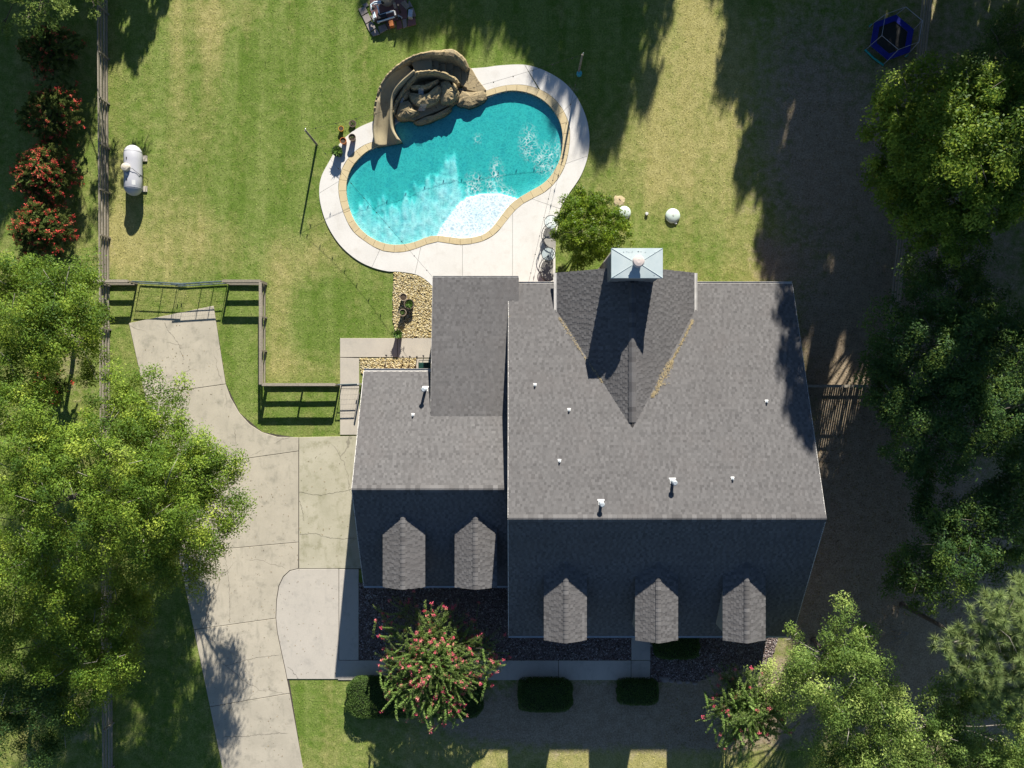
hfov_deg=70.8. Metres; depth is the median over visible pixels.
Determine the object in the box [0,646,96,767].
oak tree
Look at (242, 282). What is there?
rail fence
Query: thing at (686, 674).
gravel bed
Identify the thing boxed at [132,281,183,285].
metal gate
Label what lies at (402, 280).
gravel
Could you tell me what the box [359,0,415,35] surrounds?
pump pad
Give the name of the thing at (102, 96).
rail fence
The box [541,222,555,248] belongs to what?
patio chair
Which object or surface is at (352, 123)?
flower pot
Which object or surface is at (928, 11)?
rail fence
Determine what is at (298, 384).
rail fence
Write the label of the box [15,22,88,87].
crape myrtle
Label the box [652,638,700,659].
hedge
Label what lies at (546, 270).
patio chair
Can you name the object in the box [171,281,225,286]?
metal gate
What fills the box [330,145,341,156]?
flower pot
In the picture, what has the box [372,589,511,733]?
crape myrtle
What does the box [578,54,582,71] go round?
light pole
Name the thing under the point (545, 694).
hedge
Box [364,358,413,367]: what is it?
gravel bed
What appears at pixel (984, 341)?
shade tree
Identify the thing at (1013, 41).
shade tree
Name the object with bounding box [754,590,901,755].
oak tree
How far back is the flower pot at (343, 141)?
44.53 m
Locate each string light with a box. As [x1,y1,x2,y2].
[309,56,576,129]
[310,136,430,274]
[529,58,581,278]
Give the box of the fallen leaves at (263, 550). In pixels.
[145,349,352,750]
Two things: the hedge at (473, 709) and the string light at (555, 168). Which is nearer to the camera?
the string light at (555, 168)
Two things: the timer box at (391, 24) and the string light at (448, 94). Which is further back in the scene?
the timer box at (391, 24)
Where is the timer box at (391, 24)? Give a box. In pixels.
[389,20,393,27]
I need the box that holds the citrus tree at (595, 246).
[550,183,635,270]
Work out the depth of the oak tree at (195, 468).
37.10 m
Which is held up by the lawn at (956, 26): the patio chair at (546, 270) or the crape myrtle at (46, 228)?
the crape myrtle at (46, 228)
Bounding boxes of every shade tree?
[849,364,1023,505]
[857,236,1023,416]
[877,438,1023,616]
[938,3,1023,78]
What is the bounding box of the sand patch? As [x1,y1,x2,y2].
[614,195,624,205]
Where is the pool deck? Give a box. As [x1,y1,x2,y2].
[319,64,588,284]
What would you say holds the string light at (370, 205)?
hanging from the light pole at (309, 135)
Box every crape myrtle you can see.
[6,193,79,263]
[9,134,83,208]
[14,80,84,154]
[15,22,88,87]
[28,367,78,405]
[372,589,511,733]
[695,663,799,766]
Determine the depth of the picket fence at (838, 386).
43.20 m
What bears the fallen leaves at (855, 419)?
on the lawn at (956, 26)
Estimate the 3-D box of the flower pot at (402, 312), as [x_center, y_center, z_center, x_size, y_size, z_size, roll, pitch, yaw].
[-6.760,-4.424,44.730,0.454,0.481,0.449,0,90,0]
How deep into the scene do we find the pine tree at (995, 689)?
35.81 m
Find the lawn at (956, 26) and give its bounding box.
[0,0,1023,767]
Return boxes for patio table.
[541,247,555,260]
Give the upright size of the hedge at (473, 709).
0.974 m
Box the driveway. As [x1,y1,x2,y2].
[129,306,558,767]
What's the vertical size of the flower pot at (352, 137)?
0.441 m
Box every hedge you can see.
[346,675,417,718]
[424,676,483,718]
[517,676,573,712]
[615,677,658,705]
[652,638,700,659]
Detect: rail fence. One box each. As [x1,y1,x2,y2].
[97,0,110,279]
[97,280,137,284]
[99,283,114,767]
[222,280,266,284]
[259,281,266,384]
[261,383,338,385]
[886,0,931,379]
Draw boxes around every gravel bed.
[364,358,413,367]
[650,638,776,680]
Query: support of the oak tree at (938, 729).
on the lawn at (956, 26)
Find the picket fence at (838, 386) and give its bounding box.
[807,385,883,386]
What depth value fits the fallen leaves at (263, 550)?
44.94 m
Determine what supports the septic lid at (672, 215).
on the lawn at (956, 26)
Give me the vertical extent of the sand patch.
0.046 m
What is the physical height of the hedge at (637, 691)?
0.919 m
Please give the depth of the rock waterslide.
44.37 m
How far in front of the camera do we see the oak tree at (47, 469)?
36.46 m
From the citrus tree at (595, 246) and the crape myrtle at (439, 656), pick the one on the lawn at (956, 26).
the citrus tree at (595, 246)
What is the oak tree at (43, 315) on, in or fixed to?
on the lawn at (956, 26)
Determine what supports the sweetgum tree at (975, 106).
on the lawn at (956, 26)
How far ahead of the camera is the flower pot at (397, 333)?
44.39 m
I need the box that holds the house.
[351,248,826,642]
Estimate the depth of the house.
40.00 m
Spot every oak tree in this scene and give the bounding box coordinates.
[0,245,115,387]
[0,341,120,652]
[0,563,157,728]
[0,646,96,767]
[60,358,257,616]
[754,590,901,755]
[797,668,1023,767]
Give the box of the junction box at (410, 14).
[408,9,412,18]
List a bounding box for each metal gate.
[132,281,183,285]
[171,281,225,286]
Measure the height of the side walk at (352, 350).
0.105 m
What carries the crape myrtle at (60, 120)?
on the lawn at (956, 26)
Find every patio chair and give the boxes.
[539,256,552,280]
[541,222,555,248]
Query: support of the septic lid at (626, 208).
on the lawn at (956, 26)
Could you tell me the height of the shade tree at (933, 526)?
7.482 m
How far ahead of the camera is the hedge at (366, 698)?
44.10 m
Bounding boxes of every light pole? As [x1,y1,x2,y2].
[304,128,316,145]
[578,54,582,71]
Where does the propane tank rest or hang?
on the lawn at (956, 26)
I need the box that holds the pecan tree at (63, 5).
[0,0,106,40]
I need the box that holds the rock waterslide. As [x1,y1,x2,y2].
[373,49,486,147]
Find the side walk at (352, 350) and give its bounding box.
[340,338,430,434]
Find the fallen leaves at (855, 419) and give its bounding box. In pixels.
[665,29,1019,749]
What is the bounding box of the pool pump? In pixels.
[370,0,401,23]
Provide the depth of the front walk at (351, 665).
44.95 m
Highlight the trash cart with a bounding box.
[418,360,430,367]
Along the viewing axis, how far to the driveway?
44.95 m
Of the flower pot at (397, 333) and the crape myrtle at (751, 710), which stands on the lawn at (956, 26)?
the crape myrtle at (751, 710)
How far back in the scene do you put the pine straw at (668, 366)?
40.68 m
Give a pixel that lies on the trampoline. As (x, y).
(891, 37)
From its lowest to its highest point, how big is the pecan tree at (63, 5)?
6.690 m
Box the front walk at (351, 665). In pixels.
[338,569,649,679]
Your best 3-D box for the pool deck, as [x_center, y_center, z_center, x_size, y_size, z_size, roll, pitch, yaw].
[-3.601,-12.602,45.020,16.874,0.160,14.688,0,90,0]
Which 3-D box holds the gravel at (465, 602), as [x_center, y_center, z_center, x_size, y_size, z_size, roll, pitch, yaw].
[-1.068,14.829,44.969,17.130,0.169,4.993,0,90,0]
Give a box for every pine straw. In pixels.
[559,317,602,382]
[651,319,693,397]
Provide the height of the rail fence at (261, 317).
1.119 m
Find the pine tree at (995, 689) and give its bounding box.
[899,570,1023,725]
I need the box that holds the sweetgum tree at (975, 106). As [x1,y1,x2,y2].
[855,47,1023,270]
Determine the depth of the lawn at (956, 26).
45.00 m
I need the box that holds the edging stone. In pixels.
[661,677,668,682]
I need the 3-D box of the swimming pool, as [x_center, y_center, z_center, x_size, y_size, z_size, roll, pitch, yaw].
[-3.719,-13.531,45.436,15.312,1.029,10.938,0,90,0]
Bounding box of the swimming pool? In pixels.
[339,85,569,251]
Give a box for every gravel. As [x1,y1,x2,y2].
[358,582,631,660]
[392,272,431,337]
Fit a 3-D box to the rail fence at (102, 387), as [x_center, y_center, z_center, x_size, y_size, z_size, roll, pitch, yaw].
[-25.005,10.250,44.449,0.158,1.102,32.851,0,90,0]
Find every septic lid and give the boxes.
[620,206,630,218]
[665,208,679,223]
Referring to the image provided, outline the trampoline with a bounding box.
[864,7,922,65]
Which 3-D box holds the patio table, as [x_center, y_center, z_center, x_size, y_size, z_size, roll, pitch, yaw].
[2.248,-8.006,44.636,0.870,0.623,0.869,0,90,0]
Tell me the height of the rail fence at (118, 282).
1.119 m
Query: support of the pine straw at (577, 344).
on the house
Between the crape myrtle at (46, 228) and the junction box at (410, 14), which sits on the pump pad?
the junction box at (410, 14)
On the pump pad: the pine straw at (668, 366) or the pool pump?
the pool pump
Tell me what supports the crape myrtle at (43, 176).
on the lawn at (956, 26)
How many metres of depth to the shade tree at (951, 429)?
38.35 m
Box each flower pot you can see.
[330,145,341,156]
[340,137,346,144]
[348,134,355,141]
[349,120,355,126]
[392,328,402,339]
[399,293,406,300]
[399,309,406,315]
[404,299,413,308]
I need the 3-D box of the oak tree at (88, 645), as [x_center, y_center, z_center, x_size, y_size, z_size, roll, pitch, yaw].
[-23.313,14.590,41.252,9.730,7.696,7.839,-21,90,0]
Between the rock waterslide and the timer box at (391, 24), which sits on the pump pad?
the timer box at (391, 24)
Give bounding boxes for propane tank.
[121,145,147,195]
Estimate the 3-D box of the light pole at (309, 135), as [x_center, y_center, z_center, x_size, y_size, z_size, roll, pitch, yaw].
[-12.203,-14.970,43.685,0.149,2.630,0.150,0,90,0]

